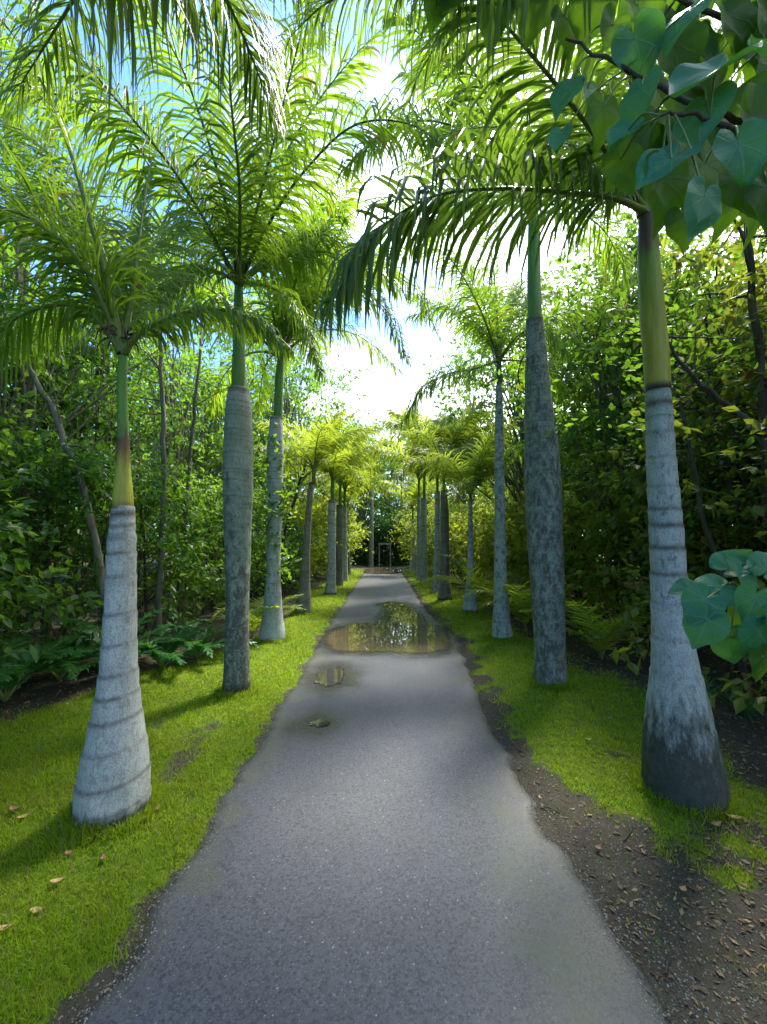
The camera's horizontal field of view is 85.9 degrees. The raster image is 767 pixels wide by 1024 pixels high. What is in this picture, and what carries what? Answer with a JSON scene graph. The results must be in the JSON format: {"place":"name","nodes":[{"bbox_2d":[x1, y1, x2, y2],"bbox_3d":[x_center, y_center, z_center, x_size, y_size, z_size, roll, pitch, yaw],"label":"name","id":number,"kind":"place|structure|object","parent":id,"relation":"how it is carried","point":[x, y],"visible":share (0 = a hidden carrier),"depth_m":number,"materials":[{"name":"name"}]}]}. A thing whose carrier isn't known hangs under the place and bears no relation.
{"place":"outdoors","nodes":[
{"label":"outdoors","id":0,"kind":"place"},
{"bbox_2d":[209,594,305,638],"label":"young palm","id":1,"kind":"object","parent":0,"point":[254,624],"visible":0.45,"depth_m":6.39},
{"bbox_2d":[77,568,669,1023],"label":"road","id":2,"kind":"structure","parent":0,"point":[379,848],"depth_m":1.88,"materials":[{"name":"asphalt"}]},
{"bbox_2d":[309,719,329,726],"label":"puddle","id":3,"kind":"object","parent":2,"relation":"on","point":[319,722],"visible":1,"depth_m":3.55,"materials":[{"name":"grey"}]},
{"bbox_2d":[314,666,344,685],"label":"puddle","id":4,"kind":"object","parent":2,"relation":"on","point":[330,676],"visible":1,"depth_m":4.72,"materials":[{"name":"grey"}]},
{"bbox_2d":[363,568,401,572],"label":"puddle","id":5,"kind":"object","parent":2,"relation":"on","point":[381,570],"visible":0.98,"depth_m":19.75,"materials":[{"name":"liquid"}]},
{"bbox_2d":[325,602,450,653],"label":"puddle","id":6,"kind":"object","parent":2,"relation":"on","point":[411,631],"visible":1,"depth_m":6.69,"materials":[{"name":"liquid"}]},
{"bbox_2d":[0,540,766,1023],"bbox_3d":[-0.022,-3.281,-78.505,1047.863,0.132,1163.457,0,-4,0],"label":"ground","id":7,"kind":"structure","parent":0,"point":[682,874],"depth_m":2.40,"materials":[{"name":"plant"}]},
{"bbox_2d":[0,281,51,665],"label":"shrub","id":8,"kind":"object","parent":7,"relation":"on","point":[33,651],"visible":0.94,"depth_m":3.33,"materials":[{"name":"green plant"}]},
{"bbox_2d":[0,631,99,701],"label":"fern","id":9,"kind":"object","parent":7,"relation":"on","point":[8,679],"visible":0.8,"depth_m":4.10,"materials":[{"name":"green plant"}]},
{"bbox_2d":[0,629,100,680],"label":"fern","id":10,"kind":"object","parent":7,"relation":"on","point":[70,666],"visible":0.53,"depth_m":4.42,"materials":[{"name":"green plant"}]},
{"bbox_2d":[0,387,103,669],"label":"shrub","id":11,"kind":"object","parent":7,"relation":"on","point":[35,603],"visible":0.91,"depth_m":4.05,"materials":[{"name":"green plant"}]},
{"bbox_2d":[0,105,105,472],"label":"tree","id":12,"kind":"object","parent":7,"relation":"on","point":[11,252],"visible":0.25,"depth_m":5.03,"materials":[{"name":"green plant"}]},
{"bbox_2d":[0,234,116,612],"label":"slender tree","id":13,"kind":"object","parent":7,"relation":"on","point":[92,529],"visible":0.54,"depth_m":5.08,"materials":[{"name":"green plant"}]},
{"bbox_2d":[0,239,181,568],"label":"tree","id":14,"kind":"object","parent":7,"relation":"on","point":[65,404],"visible":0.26,"depth_m":6.73,"materials":[{"name":"green plant"}]},
{"bbox_2d":[0,401,222,660],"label":"shrub","id":15,"kind":"object","parent":7,"relation":"on","point":[87,472],"visible":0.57,"depth_m":5.29,"materials":[{"name":"green plant"}]},
{"bbox_2d":[1,114,223,621],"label":"tree","id":16,"kind":"object","parent":7,"relation":"on","point":[174,425],"visible":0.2,"depth_m":7.57,"materials":[{"name":"green plant"}]},
{"bbox_2d":[25,607,200,679],"bbox_3d":[-3.031,1.545,4.831,1.816,0.657,1.581,3,-5,-42],"label":"fern","id":17,"kind":"object","parent":7,"relation":"on","point":[82,667],"visible":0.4,"depth_m":4.77,"materials":[{"name":"green plant"}]},
{"bbox_2d":[5,429,224,647],"bbox_3d":[-4.180,0.355,6.870,3.884,3.324,3.768,2,-4,-26],"label":"shrub","id":18,"kind":"object","parent":7,"relation":"on","point":[180,498],"visible":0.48,"depth_m":6.70,"materials":[{"name":"green plant"}]},
{"bbox_2d":[0,0,249,649],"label":"tree","id":19,"kind":"object","parent":7,"relation":"on","point":[29,384],"visible":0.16,"depth_m":5.76,"materials":[{"name":"green plant"}]},
{"bbox_2d":[76,233,217,638],"bbox_3d":[-3.649,-1.779,6.624,2.584,7.568,2.205,0,-4,0],"label":"slender tree","id":20,"kind":"object","parent":7,"relation":"on","point":[159,587],"visible":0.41,"depth_m":6.44,"materials":[{"name":"green plant"}]},
{"bbox_2d":[70,618,224,667],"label":"fern","id":21,"kind":"object","parent":7,"relation":"on","point":[171,652],"visible":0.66,"depth_m":5.07,"materials":[{"name":"green plant"}]},
{"bbox_2d":[0,0,294,830],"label":"royal palm","id":22,"kind":"object","parent":7,"relation":"on","point":[113,781],"visible":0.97,"depth_m":2.40,"materials":[{"name":"green plant"}]},
{"bbox_2d":[69,219,255,603],"bbox_3d":[-5.175,-2.157,9.462,4.199,8.616,3.903,0,-4,-1],"label":"tree","id":23,"kind":"object","parent":7,"relation":"on","point":[175,442],"visible":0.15,"depth_m":9.55,"materials":[{"name":"green plant"}]},
{"bbox_2d":[0,0,339,158],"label":"royal palm","id":24,"kind":"object","parent":7,"relation":"on","point":[216,16],"visible":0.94,"depth_m":1.78,"materials":[{"name":"plant"}]},
{"bbox_2d":[107,323,289,587],"bbox_3d":[-4.909,-1.625,11.468,4.678,7.813,4.636,-1,-4,10],"label":"tree","id":25,"kind":"object","parent":7,"relation":"on","point":[206,460],"visible":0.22,"depth_m":11.00,"materials":[{"name":"green plant"}]},
{"bbox_2d":[141,622,260,658],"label":"fern","id":26,"kind":"object","parent":7,"relation":"on","point":[200,641],"visible":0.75,"depth_m":5.31,"materials":[{"name":"green plant"}]},
{"bbox_2d":[172,246,261,624],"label":"slender tree","id":27,"kind":"object","parent":7,"relation":"on","point":[190,455],"visible":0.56,"depth_m":7.50,"materials":[{"name":"green plant"}]},
{"bbox_2d":[140,467,301,614],"bbox_3d":[-3.438,0.558,8.541,3.668,3.139,3.558,1,-4,-13],"label":"shrub","id":28,"kind":"object","parent":7,"relation":"on","point":[215,537],"visible":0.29,"depth_m":8.25,"materials":[{"name":"green plant"}]},
{"bbox_2d":[0,0,470,695],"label":"royal palm","id":29,"kind":"object","parent":7,"relation":"on","point":[236,224],"visible":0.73,"depth_m":3.74,"materials":[{"name":"plant"}]},
{"bbox_2d":[178,320,307,522],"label":"tree","id":30,"kind":"object","parent":7,"relation":"on","point":[258,416],"visible":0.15,"depth_m":12.93,"materials":[{"name":"green plant"}]},
{"bbox_2d":[183,352,315,571],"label":"tree","id":31,"kind":"object","parent":7,"relation":"on","point":[261,418],"visible":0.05,"depth_m":14.61,"materials":[{"name":"green plant"}]},
{"bbox_2d":[176,484,325,602],"bbox_3d":[-3.312,0.720,10.319,3.766,3.077,3.606,0,-4,-8],"label":"shrub","id":32,"kind":"object","parent":7,"relation":"on","point":[296,527],"visible":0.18,"depth_m":10.49,"materials":[{"name":"green plant"}]},
{"bbox_2d":[82,175,441,641],"bbox_3d":[-1.587,-1.778,6.605,4.807,7.681,4.760,0,-4,0],"label":"royal palm","id":33,"kind":"object","parent":7,"relation":"on","point":[272,626],"visible":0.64,"depth_m":6.32,"materials":[{"name":"plant"}]},
{"bbox_2d":[251,423,307,589],"bbox_3d":[-1.665,-0.088,6.480,0.961,2.579,0.990,0,-4,0],"label":"climbing vine","id":34,"kind":"object","parent":33,"relation":"attached to","point":[263,440],"visible":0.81,"depth_m":6.38,"materials":[{"name":"green plant"}]},
{"bbox_2d":[213,492,343,590],"bbox_3d":[-3.165,0.838,12.389,3.700,3.062,3.836,1,-4,-21],"label":"shrub","id":35,"kind":"object","parent":7,"relation":"on","point":[298,515],"visible":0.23,"depth_m":12.09,"materials":[{"name":"green plant"}]},
{"bbox_2d":[251,488,343,582],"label":"shrub","id":36,"kind":"object","parent":7,"relation":"on","point":[313,537],"visible":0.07,"depth_m":13.98,"materials":[{"name":"green plant"}]},
{"bbox_2d":[223,260,378,581],"bbox_3d":[-3.410,-2.951,15.067,5.366,11.010,4.987,2,-4,-28],"label":"tree","id":37,"kind":"object","parent":7,"relation":"on","point":[305,378],"visible":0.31,"depth_m":14.48,"materials":[{"name":"green plant"}]},
{"bbox_2d":[254,385,358,575],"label":"slender tree","id":38,"kind":"object","parent":7,"relation":"on","point":[292,505],"visible":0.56,"depth_m":8.93,"materials":[{"name":"green plant"}]},
{"bbox_2d":[253,333,360,557],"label":"tree","id":39,"kind":"object","parent":7,"relation":"on","point":[299,415],"visible":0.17,"depth_m":17.07,"materials":[{"name":"green plant"}]},
{"bbox_2d":[258,405,365,518],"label":"tree","id":40,"kind":"object","parent":7,"relation":"on","point":[327,499],"visible":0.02,"depth_m":18.12,"materials":[{"name":"green plant"}]},
{"bbox_2d":[253,405,373,614],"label":"royal palm","id":41,"kind":"object","parent":7,"relation":"on","point":[321,439],"visible":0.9,"depth_m":8.51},
{"bbox_2d":[283,418,383,594],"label":"royal palm","id":42,"kind":"object","parent":7,"relation":"on","point":[336,469],"visible":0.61,"depth_m":11.48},
{"bbox_2d":[298,495,369,577],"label":"shrub","id":43,"kind":"object","parent":7,"relation":"on","point":[322,505],"visible":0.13,"depth_m":16.25,"materials":[{"name":"green plant"}]},
{"bbox_2d":[283,427,386,585],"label":"royal palm","id":44,"kind":"object","parent":7,"relation":"on","point":[339,539],"visible":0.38,"depth_m":13.49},
{"bbox_2d":[300,491,373,571],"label":"shrub","id":45,"kind":"object","parent":7,"relation":"on","point":[356,533],"visible":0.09,"depth_m":18.42,"materials":[{"name":"green plant"}]},
{"bbox_2d":[308,470,372,557],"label":"tree","id":46,"kind":"object","parent":7,"relation":"on","point":[352,521],"visible":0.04,"depth_m":21.48,"materials":[{"name":"green plant"}]},
{"bbox_2d":[302,360,378,503],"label":"tree","id":47,"kind":"object","parent":7,"relation":"on","point":[343,384],"visible":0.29,"depth_m":23.20,"materials":[{"name":"green plant"}]},
{"bbox_2d":[307,459,386,574],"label":"royal palm","id":48,"kind":"object","parent":7,"relation":"on","point":[350,494],"visible":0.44,"depth_m":17.41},
{"bbox_2d":[307,449,394,580],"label":"royal palm","id":49,"kind":"object","parent":7,"relation":"on","point":[349,482],"visible":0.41,"depth_m":14.95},
{"bbox_2d":[323,412,399,528],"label":"tree","id":50,"kind":"object","parent":7,"relation":"on","point":[361,511],"visible":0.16,"depth_m":26.07,"materials":[{"name":"green plant"}]},
{"bbox_2d":[369,489,373,566],"bbox_3d":[-0.683,0.848,22.791,0.284,4.413,0.280,0,-4,0],"label":"bare trunk","id":51,"kind":"object","parent":7,"relation":"on","point":[371,549],"visible":0.83,"depth_m":22.70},
{"bbox_2d":[350,505,415,565],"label":"hedge","id":52,"kind":"object","parent":7,"relation":"on","point":[380,532],"visible":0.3,"depth_m":23.92,"materials":[{"name":"green plant"}]},
{"bbox_2d":[0,579,766,1023],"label":"leaf litter","id":53,"kind":"object","parent":7,"relation":"on","point":[706,991],"visible":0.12,"depth_m":2.17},
{"bbox_2d":[0,567,766,1023],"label":"grass","id":54,"kind":"structure","parent":7,"relation":"on","point":[100,833],"depth_m":2.52,"materials":[{"name":"plant"}]},
{"bbox_2d":[0,225,766,584],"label":"woodland","id":55,"kind":"object","parent":7,"relation":"on","point":[88,375],"visible":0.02,"depth_m":14.40,"materials":[{"name":"green plant"}]},
{"bbox_2d":[378,543,391,565],"bbox_3d":[0.085,2.405,23.096,0.770,1.340,0.060,0,-4,0],"label":"gate frame","id":56,"kind":"object","parent":7,"relation":"on","point":[379,544],"visible":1,"depth_m":23.10,"materials":[{"name":"paint"}]},
{"bbox_2d":[365,409,440,557],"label":"tree","id":57,"kind":"object","parent":7,"relation":"on","point":[397,499],"visible":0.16,"depth_m":26.76,"materials":[{"name":"green plant"}]},
{"bbox_2d":[361,418,453,583],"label":"royal palm","id":58,"kind":"object","parent":7,"relation":"on","point":[423,539],"visible":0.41,"depth_m":14.03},
{"bbox_2d":[384,505,433,568],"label":"shrub","id":59,"kind":"object","parent":7,"relation":"on","point":[407,533],"visible":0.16,"depth_m":19.88,"materials":[{"name":"green plant"}]},
{"bbox_2d":[373,434,445,579],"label":"royal palm","id":60,"kind":"object","parent":7,"relation":"on","point":[384,438],"visible":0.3,"depth_m":15.33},
{"bbox_2d":[379,474,442,572],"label":"royal palm","id":61,"kind":"object","parent":7,"relation":"on","point":[409,495],"visible":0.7,"depth_m":18.67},
{"bbox_2d":[389,473,452,542],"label":"tree","id":62,"kind":"object","parent":7,"relation":"on","point":[428,500],"visible":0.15,"depth_m":23.39,"materials":[{"name":"green plant"}]},
{"bbox_2d":[265,0,590,113],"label":"royal palm","id":63,"kind":"object","parent":7,"relation":"on","point":[328,11],"visible":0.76,"depth_m":2.07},
{"bbox_2d":[394,499,465,575],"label":"shrub","id":64,"kind":"object","parent":7,"relation":"on","point":[431,532],"visible":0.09,"depth_m":17.83,"materials":[{"name":"green plant"}]},
{"bbox_2d":[379,393,504,600],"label":"royal palm","id":65,"kind":"object","parent":7,"relation":"on","point":[422,437],"visible":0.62,"depth_m":10.43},
{"bbox_2d":[384,404,508,591],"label":"royal palm","id":66,"kind":"object","parent":7,"relation":"on","point":[436,572],"visible":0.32,"depth_m":11.97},
{"bbox_2d":[411,499,482,578],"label":"shrub","id":67,"kind":"object","parent":7,"relation":"on","point":[461,572],"visible":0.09,"depth_m":15.86,"materials":[{"name":"green plant"}]},
{"bbox_2d":[395,339,507,575],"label":"tree","id":68,"kind":"object","parent":7,"relation":"on","point":[453,402],"visible":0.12,"depth_m":17.23,"materials":[{"name":"green plant"}]},
{"bbox_2d":[416,465,491,546],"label":"tree","id":69,"kind":"object","parent":7,"relation":"on","point":[475,502],"visible":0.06,"depth_m":19.35,"materials":[{"name":"green plant"}]},
{"bbox_2d":[400,417,524,612],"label":"royal palm","id":70,"kind":"object","parent":7,"relation":"on","point":[473,466],"visible":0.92,"depth_m":8.63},
{"bbox_2d":[427,491,505,583],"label":"shrub","id":71,"kind":"object","parent":7,"relation":"on","point":[452,523],"visible":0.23,"depth_m":13.68,"materials":[{"name":"green plant"}]},
{"bbox_2d":[419,554,529,612],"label":"young palm","id":72,"kind":"object","parent":7,"relation":"on","point":[485,583],"visible":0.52,"depth_m":8.46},
{"bbox_2d":[448,461,520,561],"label":"tree","id":73,"kind":"object","parent":7,"relation":"on","point":[486,493],"visible":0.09,"depth_m":15.83,"materials":[{"name":"green plant"}]},
{"bbox_2d":[335,0,637,686],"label":"royal palm","id":74,"kind":"object","parent":7,"relation":"on","point":[543,503],"visible":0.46,"depth_m":4.45,"materials":[{"name":"plant"}]},
{"bbox_2d":[489,342,587,435],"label":"climbing vine","id":75,"kind":"object","parent":74,"relation":"attached to","point":[519,386],"visible":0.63,"depth_m":4.69,"materials":[{"name":"green plant"}]},
{"bbox_2d":[449,487,525,592],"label":"shrub","id":76,"kind":"object","parent":7,"relation":"on","point":[476,548],"visible":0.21,"depth_m":11.57,"materials":[{"name":"green plant"}]},
{"bbox_2d":[398,253,621,596],"bbox_3d":[3.717,-2.531,11.093,5.727,9.651,5.779,2,-4,-31],"label":"tree","id":77,"kind":"object","parent":7,"relation":"on","point":[485,385],"visible":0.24,"depth_m":10.81,"materials":[{"name":"green plant"}]},
{"bbox_2d":[398,202,627,639],"bbox_3d":[1.966,-1.347,6.919,3.510,6.860,2.825,0,-4,0],"label":"royal palm","id":78,"kind":"object","parent":7,"relation":"on","point":[495,339],"visible":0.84,"depth_m":6.45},
{"bbox_2d":[453,492,596,599],"bbox_3d":[3.603,0.778,10.011,3.610,2.882,3.482,-3,-4,38],"label":"shrub","id":79,"kind":"object","parent":7,"relation":"on","point":[490,532],"visible":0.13,"depth_m":9.90,"materials":[{"name":"green plant"}]},
{"bbox_2d":[465,568,585,629],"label":"young palm","id":80,"kind":"object","parent":7,"relation":"on","point":[519,604],"visible":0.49,"depth_m":6.79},
{"bbox_2d":[313,0,764,816],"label":"royal palm","id":81,"kind":"object","parent":7,"relation":"on","point":[681,760],"visible":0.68,"depth_m":2.44,"materials":[{"name":"plant"}]},
{"bbox_2d":[483,413,608,533],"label":"tree","id":82,"kind":"object","parent":7,"relation":"on","point":[510,501],"visible":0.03,"depth_m":12.76,"materials":[{"name":"green plant"}]},
{"bbox_2d":[486,456,649,612],"bbox_3d":[3.776,0.409,8.368,4.287,3.422,4.135,1,-4,-14],"label":"shrub","id":83,"kind":"object","parent":7,"relation":"on","point":[524,549],"visible":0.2,"depth_m":7.97,"materials":[{"name":"green plant"}]},
{"bbox_2d":[517,264,639,632],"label":"slender tree","id":84,"kind":"object","parent":7,"relation":"on","point":[601,440],"visible":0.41,"depth_m":6.76,"materials":[{"name":"green plant"}]},
{"bbox_2d":[517,598,650,659],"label":"young palm","id":85,"kind":"object","parent":7,"relation":"on","point":[601,642],"visible":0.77,"depth_m":5.25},
{"bbox_2d":[557,278,626,585],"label":"tree","id":86,"kind":"object","parent":7,"relation":"on","point":[592,409],"depth_m":10.64,"materials":[{"name":"green plant"}]},
{"bbox_2d":[423,0,766,254],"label":"broad leaved tree","id":87,"kind":"object","parent":7,"relation":"on","point":[714,116],"visible":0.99,"depth_m":1.33,"materials":[{"name":"green plant"}]},
{"bbox_2d":[502,222,745,599],"bbox_3d":[5.117,-2.027,8.450,4.909,8.272,4.953,1,-4,-23],"label":"tree","id":88,"kind":"object","parent":7,"relation":"on","point":[600,280],"visible":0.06,"depth_m":8.39,"materials":[{"name":"green plant"}]},
{"bbox_2d":[493,205,766,604],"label":"tree","id":89,"kind":"object","parent":7,"relation":"on","point":[612,415],"visible":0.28,"depth_m":6.91,"materials":[{"name":"green plant"}]},
{"bbox_2d":[513,427,765,647],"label":"shrub","id":90,"kind":"object","parent":7,"relation":"on","point":[586,542],"visible":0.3,"depth_m":6.30,"materials":[{"name":"green plant"}]},
{"bbox_2d":[515,218,766,485],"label":"tree","id":91,"kind":"object","parent":7,"relation":"on","point":[586,390],"visible":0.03,"depth_m":7.45,"materials":[{"name":"green plant"}]},
{"bbox_2d":[524,229,766,571],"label":"tree","id":92,"kind":"object","parent":7,"relation":"on","point":[589,458],"visible":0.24,"depth_m":6.50,"materials":[{"name":"green plant"}]},
{"bbox_2d":[542,274,766,467],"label":"slender tree","id":93,"kind":"object","parent":7,"relation":"on","point":[610,336],"visible":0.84,"depth_m":3.88,"materials":[{"name":"green plant"}]},
{"bbox_2d":[664,949,674,974],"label":"twig","id":94,"kind":"object","parent":7,"relation":"on","point":[667,965],"visible":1,"depth_m":1.54,"materials":[{"name":"wood"}]},
{"bbox_2d":[574,360,766,715],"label":"shrub","id":95,"kind":"object","parent":7,"relation":"on","point":[690,486],"visible":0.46,"depth_m":4.62,"materials":[{"name":"green plant"}]},
{"bbox_2d":[588,313,766,680],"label":"slender tree","id":96,"kind":"object","parent":7,"relation":"on","point":[721,460],"visible":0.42,"depth_m":4.62,"materials":[{"name":"green plant"}]},
{"bbox_2d":[589,229,766,538],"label":"tree","id":97,"kind":"object","parent":7,"relation":"on","point":[727,373],"visible":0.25,"depth_m":5.24,"materials":[{"name":"green plant"}]},
{"bbox_2d":[596,257,766,697],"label":"slender tree","id":98,"kind":"object","parent":7,"relation":"on","point":[742,666],"visible":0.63,"depth_m":4.23,"materials":[{"name":"green plant"}]},
{"bbox_2d":[607,21,766,518],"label":"tree","id":99,"kind":"object","parent":7,"relation":"on","point":[756,511],"visible":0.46,"depth_m":4.25,"materials":[{"name":"green plant"}]},
{"bbox_2d":[681,841,746,875],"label":"twig","id":100,"kind":"object","parent":7,"relation":"on","point":[709,856],"visible":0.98,"depth_m":2.02,"materials":[{"name":"wood"}]},
{"bbox_2d":[664,215,766,539],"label":"slender tree","id":101,"kind":"object","parent":7,"relation":"on","point":[757,331],"visible":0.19,"depth_m":4.00,"materials":[{"name":"green plant"}]},
{"bbox_2d":[668,549,766,681],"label":"broad leaved shrub","id":102,"kind":"object","parent":7,"relation":"on","point":[735,633],"visible":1,"depth_m":1.22,"materials":[{"name":"green plant"}]},
{"bbox_2d":[705,675,739,694],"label":"strap leaved plant","id":103,"kind":"object","parent":7,"relation":"on","point":[707,684],"visible":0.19,"depth_m":3.94,"materials":[{"name":"green plant"}]},
{"bbox_2d":[690,222,766,447],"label":"tree","id":104,"kind":"object","parent":7,"relation":"on","point":[737,267],"visible":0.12,"depth_m":5.00,"materials":[{"name":"green plant"}]},
{"bbox_2d":[700,405,766,715],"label":"shrub","id":105,"kind":"object","parent":7,"relation":"on","point":[739,704],"visible":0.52,"depth_m":3.10,"materials":[{"name":"green plant"}]},
{"bbox_2d":[709,681,766,726],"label":"strap leaved plant","id":106,"kind":"object","parent":7,"relation":"on","point":[749,705],"visible":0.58,"depth_m":3.61,"materials":[{"name":"green plant"}]},
{"bbox_2d":[0,0,766,527],"label":"sky","id":107,"kind":"structure","parent":0,"point":[386,392],"materials":[{"name":"white"}]},
{"bbox_2d":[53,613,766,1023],"bbox_3d":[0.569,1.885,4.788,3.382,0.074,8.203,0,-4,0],"label":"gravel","id":108,"kind":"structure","parent":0,"point":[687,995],"depth_m":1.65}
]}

